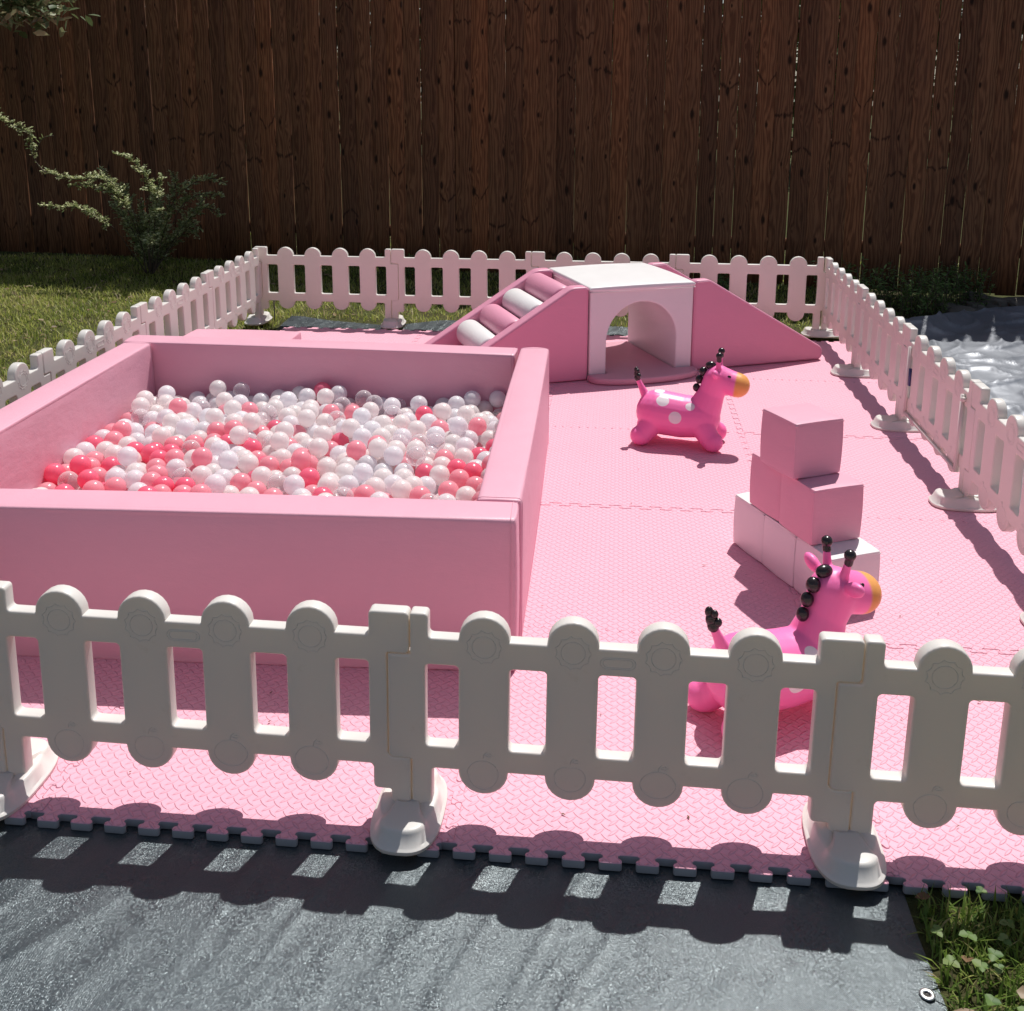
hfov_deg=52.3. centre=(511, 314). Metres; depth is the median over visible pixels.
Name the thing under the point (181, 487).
plastic ball
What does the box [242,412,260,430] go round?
plastic ball
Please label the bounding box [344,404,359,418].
plastic ball
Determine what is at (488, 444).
plastic ball
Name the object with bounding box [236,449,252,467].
plastic ball
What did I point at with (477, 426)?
plastic ball
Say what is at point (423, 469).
plastic ball
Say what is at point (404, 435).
plastic ball
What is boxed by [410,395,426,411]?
plastic ball
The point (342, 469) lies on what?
plastic ball
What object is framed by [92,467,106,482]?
plastic ball
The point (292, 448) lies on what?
plastic ball
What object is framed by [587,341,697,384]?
tunnel mat
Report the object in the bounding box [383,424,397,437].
plastic ball
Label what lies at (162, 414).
plastic ball
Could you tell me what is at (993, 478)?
picket panel
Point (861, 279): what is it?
tall weed
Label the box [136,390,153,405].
plastic ball
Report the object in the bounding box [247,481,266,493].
plastic ball
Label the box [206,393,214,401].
plastic ball
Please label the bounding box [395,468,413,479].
plastic ball
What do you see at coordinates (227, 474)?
plastic ball
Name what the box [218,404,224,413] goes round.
plastic ball
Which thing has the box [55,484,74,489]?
plastic ball
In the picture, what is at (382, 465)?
plastic ball
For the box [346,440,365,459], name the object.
plastic ball
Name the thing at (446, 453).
plastic ball
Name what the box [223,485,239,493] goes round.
plastic ball
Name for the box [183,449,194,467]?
plastic ball
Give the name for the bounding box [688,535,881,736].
bouncy toy giraffe
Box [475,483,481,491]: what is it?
plastic ball
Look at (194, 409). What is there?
plastic ball
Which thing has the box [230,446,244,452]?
plastic ball
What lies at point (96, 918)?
tarp
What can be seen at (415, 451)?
plastic ball
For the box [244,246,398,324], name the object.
picket panel
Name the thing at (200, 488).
plastic ball
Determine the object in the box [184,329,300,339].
foam block
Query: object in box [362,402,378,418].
plastic ball
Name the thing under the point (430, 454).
plastic ball
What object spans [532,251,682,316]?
picket panel
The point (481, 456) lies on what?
plastic ball
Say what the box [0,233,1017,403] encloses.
grass
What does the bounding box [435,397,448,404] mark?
plastic ball
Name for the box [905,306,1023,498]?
tarp
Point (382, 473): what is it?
plastic ball
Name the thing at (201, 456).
plastic ball
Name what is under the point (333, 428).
plastic ball
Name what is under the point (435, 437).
plastic ball
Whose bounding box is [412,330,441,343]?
foam tile
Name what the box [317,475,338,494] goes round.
plastic ball
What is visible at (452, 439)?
plastic ball
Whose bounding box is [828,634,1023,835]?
picket panel
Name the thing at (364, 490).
plastic ball
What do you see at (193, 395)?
plastic ball
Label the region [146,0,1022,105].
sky
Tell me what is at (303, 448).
plastic ball
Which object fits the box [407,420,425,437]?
plastic ball
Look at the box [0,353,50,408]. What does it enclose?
picket panel
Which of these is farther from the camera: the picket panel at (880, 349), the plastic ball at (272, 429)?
the picket panel at (880, 349)
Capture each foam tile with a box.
[4,655,123,824]
[31,662,465,857]
[280,327,424,343]
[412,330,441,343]
[442,624,898,891]
[523,503,800,637]
[541,425,751,512]
[549,378,742,433]
[549,382,554,405]
[606,335,703,377]
[725,378,926,440]
[727,341,877,382]
[740,432,997,523]
[791,516,1023,654]
[871,644,1023,902]
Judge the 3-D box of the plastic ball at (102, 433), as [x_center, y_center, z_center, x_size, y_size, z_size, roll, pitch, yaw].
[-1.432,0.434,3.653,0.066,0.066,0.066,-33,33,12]
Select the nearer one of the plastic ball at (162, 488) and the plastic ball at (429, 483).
the plastic ball at (162, 488)
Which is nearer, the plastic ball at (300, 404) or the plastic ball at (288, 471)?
the plastic ball at (288, 471)
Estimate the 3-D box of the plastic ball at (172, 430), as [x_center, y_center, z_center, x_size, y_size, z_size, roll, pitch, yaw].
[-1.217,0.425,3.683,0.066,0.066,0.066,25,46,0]
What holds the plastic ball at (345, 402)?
on the ball heap
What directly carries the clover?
on the ground at (918, 922)
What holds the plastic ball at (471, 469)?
on the ball heap
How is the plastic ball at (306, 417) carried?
on the plastic ball at (298, 428)
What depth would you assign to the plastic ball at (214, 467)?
3.33 m
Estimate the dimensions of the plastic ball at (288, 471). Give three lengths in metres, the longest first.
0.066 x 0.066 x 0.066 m
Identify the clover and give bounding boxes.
[930,886,1023,1010]
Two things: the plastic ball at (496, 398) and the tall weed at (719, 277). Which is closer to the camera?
the plastic ball at (496, 398)
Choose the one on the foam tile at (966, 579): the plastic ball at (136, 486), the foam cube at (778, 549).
the foam cube at (778, 549)
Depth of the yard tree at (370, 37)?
19.81 m
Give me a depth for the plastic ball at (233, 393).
4.08 m
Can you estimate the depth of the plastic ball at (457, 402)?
3.91 m
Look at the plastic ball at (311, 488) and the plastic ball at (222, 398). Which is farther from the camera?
the plastic ball at (222, 398)
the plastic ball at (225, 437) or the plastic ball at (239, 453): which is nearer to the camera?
the plastic ball at (239, 453)
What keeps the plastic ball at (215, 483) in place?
on the ball heap
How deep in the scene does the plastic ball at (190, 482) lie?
3.21 m
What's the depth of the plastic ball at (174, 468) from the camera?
3.35 m
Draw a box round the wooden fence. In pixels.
[0,0,1023,295]
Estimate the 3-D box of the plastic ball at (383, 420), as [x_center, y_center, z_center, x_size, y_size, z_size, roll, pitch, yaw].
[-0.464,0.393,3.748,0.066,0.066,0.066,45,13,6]
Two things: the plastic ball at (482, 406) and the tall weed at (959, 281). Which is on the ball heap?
the plastic ball at (482, 406)
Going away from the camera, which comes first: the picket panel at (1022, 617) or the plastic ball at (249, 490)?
the picket panel at (1022, 617)
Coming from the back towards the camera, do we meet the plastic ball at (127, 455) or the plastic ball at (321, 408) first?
the plastic ball at (321, 408)
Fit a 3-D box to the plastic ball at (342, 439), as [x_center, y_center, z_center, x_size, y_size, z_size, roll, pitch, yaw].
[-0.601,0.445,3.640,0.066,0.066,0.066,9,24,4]
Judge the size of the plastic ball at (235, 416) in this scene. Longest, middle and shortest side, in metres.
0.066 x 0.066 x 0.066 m
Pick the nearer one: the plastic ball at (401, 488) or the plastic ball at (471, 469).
the plastic ball at (401, 488)
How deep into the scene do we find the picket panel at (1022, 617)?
2.79 m
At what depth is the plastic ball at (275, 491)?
3.13 m
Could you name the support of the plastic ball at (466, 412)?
on the ball heap
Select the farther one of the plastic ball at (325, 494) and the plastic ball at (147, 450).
the plastic ball at (147, 450)
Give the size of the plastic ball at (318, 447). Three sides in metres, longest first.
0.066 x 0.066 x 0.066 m
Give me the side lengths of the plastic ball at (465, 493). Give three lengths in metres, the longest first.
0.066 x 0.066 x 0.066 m
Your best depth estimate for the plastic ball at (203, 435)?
3.65 m
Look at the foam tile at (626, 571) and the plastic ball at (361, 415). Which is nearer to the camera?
the foam tile at (626, 571)
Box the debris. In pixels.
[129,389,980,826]
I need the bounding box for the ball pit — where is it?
[0,335,548,670]
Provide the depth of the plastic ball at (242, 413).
3.77 m
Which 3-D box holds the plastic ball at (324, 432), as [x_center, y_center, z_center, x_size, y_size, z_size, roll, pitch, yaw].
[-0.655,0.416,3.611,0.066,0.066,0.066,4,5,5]
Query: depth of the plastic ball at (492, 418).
3.82 m
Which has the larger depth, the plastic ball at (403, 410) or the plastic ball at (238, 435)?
the plastic ball at (403, 410)
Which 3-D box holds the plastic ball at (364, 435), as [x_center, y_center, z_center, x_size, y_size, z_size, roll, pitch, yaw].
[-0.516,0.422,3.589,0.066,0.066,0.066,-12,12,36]
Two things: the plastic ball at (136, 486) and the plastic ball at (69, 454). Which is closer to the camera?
the plastic ball at (136, 486)
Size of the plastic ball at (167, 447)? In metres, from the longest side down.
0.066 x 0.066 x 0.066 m
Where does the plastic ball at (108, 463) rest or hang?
on the ball heap
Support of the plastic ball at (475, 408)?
on the ball heap
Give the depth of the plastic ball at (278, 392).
4.04 m
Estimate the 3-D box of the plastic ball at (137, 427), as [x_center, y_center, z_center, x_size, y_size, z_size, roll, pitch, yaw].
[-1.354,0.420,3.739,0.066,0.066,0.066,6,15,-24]
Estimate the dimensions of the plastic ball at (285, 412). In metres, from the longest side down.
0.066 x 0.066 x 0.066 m
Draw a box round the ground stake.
[273,300,275,324]
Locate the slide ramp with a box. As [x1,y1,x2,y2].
[648,262,821,368]
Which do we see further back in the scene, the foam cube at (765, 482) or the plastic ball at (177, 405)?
the plastic ball at (177, 405)
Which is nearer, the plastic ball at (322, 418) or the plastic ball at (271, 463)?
the plastic ball at (271, 463)
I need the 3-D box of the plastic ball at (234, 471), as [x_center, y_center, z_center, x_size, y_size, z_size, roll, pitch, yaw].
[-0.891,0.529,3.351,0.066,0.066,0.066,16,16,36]
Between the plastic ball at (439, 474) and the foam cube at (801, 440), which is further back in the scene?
the plastic ball at (439, 474)
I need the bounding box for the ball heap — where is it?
[33,394,500,500]
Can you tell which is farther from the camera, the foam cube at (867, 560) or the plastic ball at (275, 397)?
the plastic ball at (275, 397)
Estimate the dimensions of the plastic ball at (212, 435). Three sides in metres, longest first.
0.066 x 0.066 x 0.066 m
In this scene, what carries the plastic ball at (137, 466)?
on the ball heap
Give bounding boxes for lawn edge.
[907,883,1023,1010]
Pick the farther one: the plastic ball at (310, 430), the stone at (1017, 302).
the stone at (1017, 302)
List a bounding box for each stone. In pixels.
[936,302,975,312]
[961,301,985,310]
[976,295,1008,307]
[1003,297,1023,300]
[1008,299,1023,305]
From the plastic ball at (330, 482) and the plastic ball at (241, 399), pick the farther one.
the plastic ball at (241, 399)
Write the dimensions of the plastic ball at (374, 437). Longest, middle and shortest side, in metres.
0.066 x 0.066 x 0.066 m
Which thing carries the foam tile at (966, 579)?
on the ground at (918, 922)
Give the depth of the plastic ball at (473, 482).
3.22 m
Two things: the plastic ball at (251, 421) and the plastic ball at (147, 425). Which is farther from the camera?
the plastic ball at (147, 425)
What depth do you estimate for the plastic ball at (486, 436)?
3.65 m
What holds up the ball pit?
on the foam tile
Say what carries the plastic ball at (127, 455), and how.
on the ball heap
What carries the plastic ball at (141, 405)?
on the ball heap
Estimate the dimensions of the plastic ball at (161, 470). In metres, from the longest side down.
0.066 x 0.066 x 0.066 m
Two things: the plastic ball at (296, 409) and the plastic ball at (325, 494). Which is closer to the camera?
the plastic ball at (325, 494)
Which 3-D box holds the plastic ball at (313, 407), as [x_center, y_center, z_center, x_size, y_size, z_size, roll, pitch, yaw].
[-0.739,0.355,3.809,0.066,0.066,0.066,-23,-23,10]
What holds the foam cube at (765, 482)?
on the foam cube at (748, 526)
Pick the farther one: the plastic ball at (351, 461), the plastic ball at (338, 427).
the plastic ball at (338, 427)
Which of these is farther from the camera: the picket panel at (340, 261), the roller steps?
the picket panel at (340, 261)
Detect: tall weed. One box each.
[376,248,413,278]
[698,273,729,289]
[809,256,883,297]
[870,260,956,318]
[925,261,994,307]
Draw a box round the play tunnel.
[549,263,695,375]
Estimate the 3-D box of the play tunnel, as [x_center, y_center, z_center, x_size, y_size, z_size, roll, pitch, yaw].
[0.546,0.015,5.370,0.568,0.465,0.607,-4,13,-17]
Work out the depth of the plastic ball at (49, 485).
3.28 m
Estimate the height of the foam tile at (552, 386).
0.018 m
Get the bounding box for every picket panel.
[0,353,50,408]
[0,581,447,855]
[0,727,58,820]
[35,305,145,380]
[135,272,213,335]
[204,248,262,328]
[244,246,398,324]
[380,249,538,328]
[388,606,886,890]
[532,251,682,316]
[676,254,825,329]
[801,257,864,365]
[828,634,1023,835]
[830,285,911,416]
[870,325,981,491]
[928,382,1023,555]
[1020,612,1023,624]
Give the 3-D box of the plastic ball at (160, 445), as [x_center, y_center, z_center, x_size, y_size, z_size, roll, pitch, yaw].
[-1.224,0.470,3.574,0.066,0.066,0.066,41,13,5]
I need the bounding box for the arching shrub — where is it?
[0,112,227,273]
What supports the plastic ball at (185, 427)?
on the ball heap
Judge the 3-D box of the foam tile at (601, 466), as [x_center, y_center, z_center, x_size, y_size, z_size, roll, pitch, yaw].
[0.495,0.575,3.945,0.842,0.018,0.854,1,12,6]
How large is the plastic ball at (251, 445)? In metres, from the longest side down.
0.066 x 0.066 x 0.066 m
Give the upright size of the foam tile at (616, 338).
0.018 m
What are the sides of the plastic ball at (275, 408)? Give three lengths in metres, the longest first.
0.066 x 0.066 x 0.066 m
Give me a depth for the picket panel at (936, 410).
3.88 m
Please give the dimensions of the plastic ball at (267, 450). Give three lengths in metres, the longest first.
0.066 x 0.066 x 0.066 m
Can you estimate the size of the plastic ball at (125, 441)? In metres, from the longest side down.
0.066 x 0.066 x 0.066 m
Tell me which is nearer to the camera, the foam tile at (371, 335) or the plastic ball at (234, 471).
the plastic ball at (234, 471)
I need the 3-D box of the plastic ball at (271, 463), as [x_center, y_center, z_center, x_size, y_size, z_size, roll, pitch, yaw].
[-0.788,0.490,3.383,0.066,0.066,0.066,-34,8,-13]
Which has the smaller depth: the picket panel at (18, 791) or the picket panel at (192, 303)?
the picket panel at (18, 791)
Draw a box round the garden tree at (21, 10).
[0,0,100,38]
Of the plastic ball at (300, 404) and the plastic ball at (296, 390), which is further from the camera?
the plastic ball at (296, 390)
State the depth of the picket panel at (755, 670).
1.94 m
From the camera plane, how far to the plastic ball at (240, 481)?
3.24 m
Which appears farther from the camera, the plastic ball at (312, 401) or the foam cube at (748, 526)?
the plastic ball at (312, 401)
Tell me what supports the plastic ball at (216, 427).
on the ball heap
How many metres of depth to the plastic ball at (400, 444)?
3.46 m
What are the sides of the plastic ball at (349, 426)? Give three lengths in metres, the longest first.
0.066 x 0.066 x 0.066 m
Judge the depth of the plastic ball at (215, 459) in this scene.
3.39 m
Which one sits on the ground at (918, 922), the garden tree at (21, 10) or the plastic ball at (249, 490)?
the garden tree at (21, 10)
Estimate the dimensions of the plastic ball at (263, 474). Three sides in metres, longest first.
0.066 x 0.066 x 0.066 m
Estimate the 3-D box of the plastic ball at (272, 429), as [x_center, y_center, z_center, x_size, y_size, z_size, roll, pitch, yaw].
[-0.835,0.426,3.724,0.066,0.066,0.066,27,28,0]
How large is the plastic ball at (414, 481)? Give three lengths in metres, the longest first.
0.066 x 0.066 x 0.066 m
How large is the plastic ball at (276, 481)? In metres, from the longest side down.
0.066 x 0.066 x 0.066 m
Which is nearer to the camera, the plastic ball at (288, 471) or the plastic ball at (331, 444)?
the plastic ball at (288, 471)
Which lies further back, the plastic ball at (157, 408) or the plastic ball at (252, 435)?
the plastic ball at (157, 408)
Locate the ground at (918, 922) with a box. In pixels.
[0,104,1023,1010]
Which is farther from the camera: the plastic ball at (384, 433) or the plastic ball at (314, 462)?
the plastic ball at (384, 433)
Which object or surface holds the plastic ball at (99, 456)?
on the ball heap
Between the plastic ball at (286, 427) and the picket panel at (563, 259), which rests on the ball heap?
the plastic ball at (286, 427)
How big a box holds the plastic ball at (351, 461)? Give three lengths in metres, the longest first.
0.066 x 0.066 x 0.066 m
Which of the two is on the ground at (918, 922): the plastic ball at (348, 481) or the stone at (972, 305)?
the stone at (972, 305)
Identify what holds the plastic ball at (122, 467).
on the ball heap
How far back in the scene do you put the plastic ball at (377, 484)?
3.20 m
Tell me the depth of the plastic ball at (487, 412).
3.88 m
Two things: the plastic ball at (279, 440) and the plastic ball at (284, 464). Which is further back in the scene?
the plastic ball at (279, 440)
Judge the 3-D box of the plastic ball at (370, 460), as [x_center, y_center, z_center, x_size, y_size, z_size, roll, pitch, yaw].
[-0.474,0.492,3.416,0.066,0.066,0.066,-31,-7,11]
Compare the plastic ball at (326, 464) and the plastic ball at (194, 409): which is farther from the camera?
the plastic ball at (194, 409)
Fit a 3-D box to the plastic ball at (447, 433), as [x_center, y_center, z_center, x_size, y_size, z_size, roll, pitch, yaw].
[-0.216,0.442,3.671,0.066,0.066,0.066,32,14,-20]
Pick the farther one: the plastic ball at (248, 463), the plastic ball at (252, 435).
the plastic ball at (252, 435)
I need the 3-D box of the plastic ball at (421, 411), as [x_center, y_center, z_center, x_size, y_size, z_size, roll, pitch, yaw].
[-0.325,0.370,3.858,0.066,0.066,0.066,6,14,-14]
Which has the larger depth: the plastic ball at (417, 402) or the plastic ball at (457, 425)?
the plastic ball at (417, 402)
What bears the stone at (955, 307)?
on the ground at (918, 922)
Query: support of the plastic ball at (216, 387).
on the plastic ball at (212, 403)
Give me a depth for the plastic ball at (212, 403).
4.01 m
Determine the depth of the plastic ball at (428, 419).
3.73 m
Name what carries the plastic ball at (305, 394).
on the ball heap
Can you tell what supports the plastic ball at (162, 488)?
on the ball heap
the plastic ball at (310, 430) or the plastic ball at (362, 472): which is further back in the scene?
the plastic ball at (310, 430)
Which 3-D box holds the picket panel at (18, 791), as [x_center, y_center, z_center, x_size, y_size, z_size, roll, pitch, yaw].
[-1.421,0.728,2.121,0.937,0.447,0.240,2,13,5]
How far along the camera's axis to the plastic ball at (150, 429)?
3.69 m
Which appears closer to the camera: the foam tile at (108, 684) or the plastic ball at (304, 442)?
the foam tile at (108, 684)
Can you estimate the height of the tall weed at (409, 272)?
0.223 m
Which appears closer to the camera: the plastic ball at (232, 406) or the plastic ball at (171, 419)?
the plastic ball at (171, 419)
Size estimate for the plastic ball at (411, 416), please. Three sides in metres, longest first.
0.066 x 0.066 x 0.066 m
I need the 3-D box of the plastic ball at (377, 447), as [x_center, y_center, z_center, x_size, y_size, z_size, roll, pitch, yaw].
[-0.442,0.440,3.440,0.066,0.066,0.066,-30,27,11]
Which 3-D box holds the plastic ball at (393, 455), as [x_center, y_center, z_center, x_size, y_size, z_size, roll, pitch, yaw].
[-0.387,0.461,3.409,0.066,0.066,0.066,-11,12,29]
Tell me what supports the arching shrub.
on the grass at (15, 280)
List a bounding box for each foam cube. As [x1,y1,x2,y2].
[733,492,765,562]
[750,451,781,520]
[760,403,843,478]
[762,514,796,586]
[779,470,864,544]
[794,537,880,593]
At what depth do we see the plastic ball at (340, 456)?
3.45 m
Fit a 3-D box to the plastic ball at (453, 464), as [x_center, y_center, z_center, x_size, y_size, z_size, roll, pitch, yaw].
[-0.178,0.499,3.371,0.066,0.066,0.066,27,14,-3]
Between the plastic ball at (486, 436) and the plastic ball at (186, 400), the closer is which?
the plastic ball at (486, 436)
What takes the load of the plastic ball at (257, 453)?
on the ball heap
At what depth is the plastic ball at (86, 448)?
3.50 m
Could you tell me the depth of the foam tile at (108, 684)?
2.44 m
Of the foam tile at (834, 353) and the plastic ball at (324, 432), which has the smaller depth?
the plastic ball at (324, 432)
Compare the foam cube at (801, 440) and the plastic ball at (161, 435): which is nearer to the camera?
the foam cube at (801, 440)
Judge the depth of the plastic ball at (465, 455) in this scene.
3.45 m
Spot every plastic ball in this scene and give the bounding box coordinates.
[38,482,56,488]
[44,463,65,483]
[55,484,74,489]
[61,464,72,483]
[63,448,83,463]
[69,455,90,474]
[75,442,94,455]
[77,469,99,487]
[82,480,104,489]
[85,435,102,448]
[86,451,104,462]
[89,457,100,468]
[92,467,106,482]
[94,429,109,440]
[95,441,113,454]
[101,457,120,470]
[104,423,114,431]
[104,431,123,444]
[104,445,121,457]
[104,477,126,490]
[105,467,125,481]
[112,421,131,436]
[112,465,125,470]
[117,446,137,465]
[118,436,136,447]
[119,419,132,423]
[120,412,138,422]
[124,469,143,487]
[125,452,141,467]
[125,462,146,473]
[127,442,143,452]
[128,482,146,490]
[130,422,143,434]
[130,432,145,442]
[131,397,149,414]
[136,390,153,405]
[138,486,157,491]
[140,444,159,462]
[140,471,159,485]
[142,436,152,445]
[143,411,157,424]
[144,422,158,434]
[144,424,160,436]
[146,458,165,470]
[147,465,167,476]
[148,404,162,412]
[149,450,166,460]
[150,442,163,449]
[152,426,171,444]
[152,476,173,491]
[154,484,171,491]
[157,394,173,406]
[157,409,173,423]
[158,385,175,397]
[162,413,180,428]
[162,444,180,451]
[163,400,171,408]
[164,426,176,435]
[164,436,183,450]
[164,449,183,464]
[166,458,186,478]
[169,398,186,413]
[173,485,190,491]
[174,434,185,451]
[174,477,195,488]
[176,418,194,436]
[177,412,190,418]
[181,397,190,403]
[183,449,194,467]
[184,434,203,450]
[185,465,196,477]
[186,402,201,418]
[186,417,198,425]
[189,391,205,401]
[189,484,211,492]
[191,430,207,440]
[191,447,212,465]
[191,465,211,483]
[192,396,207,409]
[194,421,209,432]
[199,408,210,421]
[204,433,220,442]
[204,436,221,449]
[204,474,225,492]
[205,408,223,423]
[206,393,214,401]
[206,463,221,473]
[207,422,224,435]
[208,396,217,407]
[209,380,226,395]
[210,440,229,455]
[211,455,218,463]
[214,469,232,485]
[215,392,232,406]
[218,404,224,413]
[218,450,238,469]
[220,434,233,443]
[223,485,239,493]
[224,400,241,415]
[224,413,242,424]
[224,420,242,433]
[227,391,236,396]
[229,426,248,444]
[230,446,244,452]
[230,469,242,475]
[230,473,251,490]
[232,394,248,405]
[236,411,246,417]
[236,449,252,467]
[238,453,258,473]
[239,487,258,493]
[242,402,257,412]
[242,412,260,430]
[242,439,261,451]
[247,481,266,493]
[248,431,256,438]
[251,466,271,485]
[252,392,269,403]
[252,450,265,457]
[253,425,269,434]
[256,401,267,413]
[256,430,272,447]
[259,455,278,470]
[262,445,273,455]
[263,488,282,494]
[266,399,283,416]
[266,420,280,429]
[267,470,282,487]
[269,395,279,400]
[270,389,284,397]
[270,425,276,433]
[270,431,289,449]
[273,448,291,465]
[275,421,293,437]
[278,407,295,421]
[279,391,296,407]
[279,458,292,471]
[282,415,299,424]
[282,466,300,482]
[283,474,304,494]
[286,443,302,453]
[288,438,297,445]
[289,405,300,416]
[291,450,311,469]
[292,386,304,398]
[292,488,311,494]
[293,425,305,436]
[293,432,310,443]
[293,447,310,454]
[296,401,303,407]
[297,409,315,426]
[298,388,315,401]
[299,437,312,449]
[299,467,319,486]
[301,403,318,417]
[301,455,318,470]
[302,399,319,409]
[305,484,316,493]
[306,425,318,437]
[309,438,328,457]
[312,487,332,495]
[313,425,332,440]
[314,382,330,396]
[316,413,333,427]
[317,388,333,404]
[317,457,336,475]
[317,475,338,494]
[318,404,327,415]
[318,492,332,495]
[320,472,339,481]
[322,404,339,419]
[324,441,337,456]
[330,425,335,434]
[330,445,345,461]
[331,385,346,401]
[331,433,348,445]
[335,463,353,478]
[336,419,345,432]
[336,452,347,463]
[337,457,356,466]
[338,475,358,495]
[340,397,355,408]
[341,418,359,436]
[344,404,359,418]
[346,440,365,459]
[352,407,370,424]
[352,428,371,445]
[352,463,372,483]
[354,484,374,496]
[357,455,376,468]
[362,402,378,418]
[363,420,380,434]
[365,477,385,491]
[367,435,385,445]
[368,438,387,457]
[370,491,388,497]
[372,428,390,443]
[373,463,392,474]
[373,468,391,480]
[375,415,391,427]
[377,457,394,472]
[383,397,400,414]
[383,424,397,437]
[383,446,403,465]
[384,474,402,494]
[388,440,405,454]
[391,479,411,498]
[392,414,409,428]
[393,428,411,444]
[394,463,413,474]
[395,456,414,469]
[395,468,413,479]
[397,408,413,414]
[403,412,416,422]
[405,476,423,488]
[406,440,425,459]
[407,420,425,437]
[409,486,430,498]
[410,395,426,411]
[415,406,432,420]
[415,456,432,468]
[415,463,432,477]
[420,413,436,430]
[420,476,435,494]
[424,450,434,460]
[426,426,444,444]
[429,465,449,484]
[431,420,448,431]
[431,485,439,498]
[432,456,449,466]
[434,403,451,419]
[434,449,453,460]
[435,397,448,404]
[436,493,455,499]
[437,443,455,455]
[438,480,458,496]
[442,431,452,443]
[444,434,460,446]
[447,408,457,419]
[447,459,465,473]
[448,396,464,408]
[448,416,466,434]
[449,469,469,487]
[454,448,473,463]
[455,437,474,450]
[455,486,475,500]
[457,405,474,422]
[460,430,477,445]
[463,462,482,476]
[464,391,480,405]
[465,476,482,489]
[468,417,486,435]
[469,405,479,413]
[469,459,481,465]
[471,412,488,424]
[472,447,486,459]
[472,491,479,500]
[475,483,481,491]
[476,451,489,460]
[477,401,492,412]
[480,430,494,446]
[481,411,493,415]
[481,455,488,469]
[485,439,493,450]
[486,421,496,431]
[487,415,497,422]
[489,390,505,407]
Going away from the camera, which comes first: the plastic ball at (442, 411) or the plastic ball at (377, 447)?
the plastic ball at (377, 447)
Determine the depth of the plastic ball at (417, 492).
3.14 m
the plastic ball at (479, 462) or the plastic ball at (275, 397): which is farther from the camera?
the plastic ball at (275, 397)
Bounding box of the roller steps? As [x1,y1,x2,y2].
[424,268,588,382]
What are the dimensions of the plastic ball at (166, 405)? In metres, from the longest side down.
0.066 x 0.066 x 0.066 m
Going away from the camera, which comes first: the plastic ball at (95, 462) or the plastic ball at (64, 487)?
the plastic ball at (64, 487)
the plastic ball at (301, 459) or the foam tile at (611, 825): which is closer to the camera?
the foam tile at (611, 825)
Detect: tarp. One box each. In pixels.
[0,316,946,1010]
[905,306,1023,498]
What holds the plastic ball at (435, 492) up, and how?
on the ball heap
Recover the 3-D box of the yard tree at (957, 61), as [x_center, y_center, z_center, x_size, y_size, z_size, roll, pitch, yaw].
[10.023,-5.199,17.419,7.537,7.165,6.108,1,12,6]
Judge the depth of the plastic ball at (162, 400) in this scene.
3.97 m
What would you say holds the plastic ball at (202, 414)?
on the ball heap
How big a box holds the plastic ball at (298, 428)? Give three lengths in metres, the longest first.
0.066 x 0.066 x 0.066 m
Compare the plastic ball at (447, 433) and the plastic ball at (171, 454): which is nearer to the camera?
the plastic ball at (171, 454)
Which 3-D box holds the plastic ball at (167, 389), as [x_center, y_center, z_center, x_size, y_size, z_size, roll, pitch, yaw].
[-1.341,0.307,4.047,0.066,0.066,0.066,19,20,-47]
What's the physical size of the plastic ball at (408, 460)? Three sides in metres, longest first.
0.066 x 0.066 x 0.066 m
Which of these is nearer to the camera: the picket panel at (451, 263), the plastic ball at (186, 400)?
the plastic ball at (186, 400)
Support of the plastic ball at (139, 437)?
on the ball heap
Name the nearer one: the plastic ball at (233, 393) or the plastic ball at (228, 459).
the plastic ball at (228, 459)
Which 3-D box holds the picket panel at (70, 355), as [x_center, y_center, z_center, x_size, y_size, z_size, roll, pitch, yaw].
[-1.673,0.272,4.188,0.240,0.456,0.937,1,12,4]
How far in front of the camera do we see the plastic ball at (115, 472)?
3.29 m
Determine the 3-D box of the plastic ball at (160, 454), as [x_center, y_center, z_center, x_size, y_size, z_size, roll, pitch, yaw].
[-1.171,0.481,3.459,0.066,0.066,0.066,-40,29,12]
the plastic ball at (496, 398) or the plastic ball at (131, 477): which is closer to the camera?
the plastic ball at (131, 477)
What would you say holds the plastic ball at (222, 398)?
on the ball heap
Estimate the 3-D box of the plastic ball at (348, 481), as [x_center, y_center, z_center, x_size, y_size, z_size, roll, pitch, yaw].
[-0.513,0.535,3.270,0.066,0.066,0.066,16,5,2]
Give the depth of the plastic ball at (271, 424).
3.77 m
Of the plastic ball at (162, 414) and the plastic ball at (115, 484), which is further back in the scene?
the plastic ball at (162, 414)
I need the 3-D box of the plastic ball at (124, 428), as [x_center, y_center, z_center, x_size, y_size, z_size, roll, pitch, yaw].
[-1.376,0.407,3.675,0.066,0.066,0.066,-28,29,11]
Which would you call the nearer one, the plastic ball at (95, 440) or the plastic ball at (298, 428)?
the plastic ball at (95, 440)
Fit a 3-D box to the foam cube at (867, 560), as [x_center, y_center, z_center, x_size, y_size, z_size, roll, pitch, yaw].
[0.904,0.712,2.907,0.166,0.166,0.166,-4,13,-19]
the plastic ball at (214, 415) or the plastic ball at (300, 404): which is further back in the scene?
the plastic ball at (300, 404)
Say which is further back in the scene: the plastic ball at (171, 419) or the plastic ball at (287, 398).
the plastic ball at (287, 398)
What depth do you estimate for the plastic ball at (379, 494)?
3.10 m

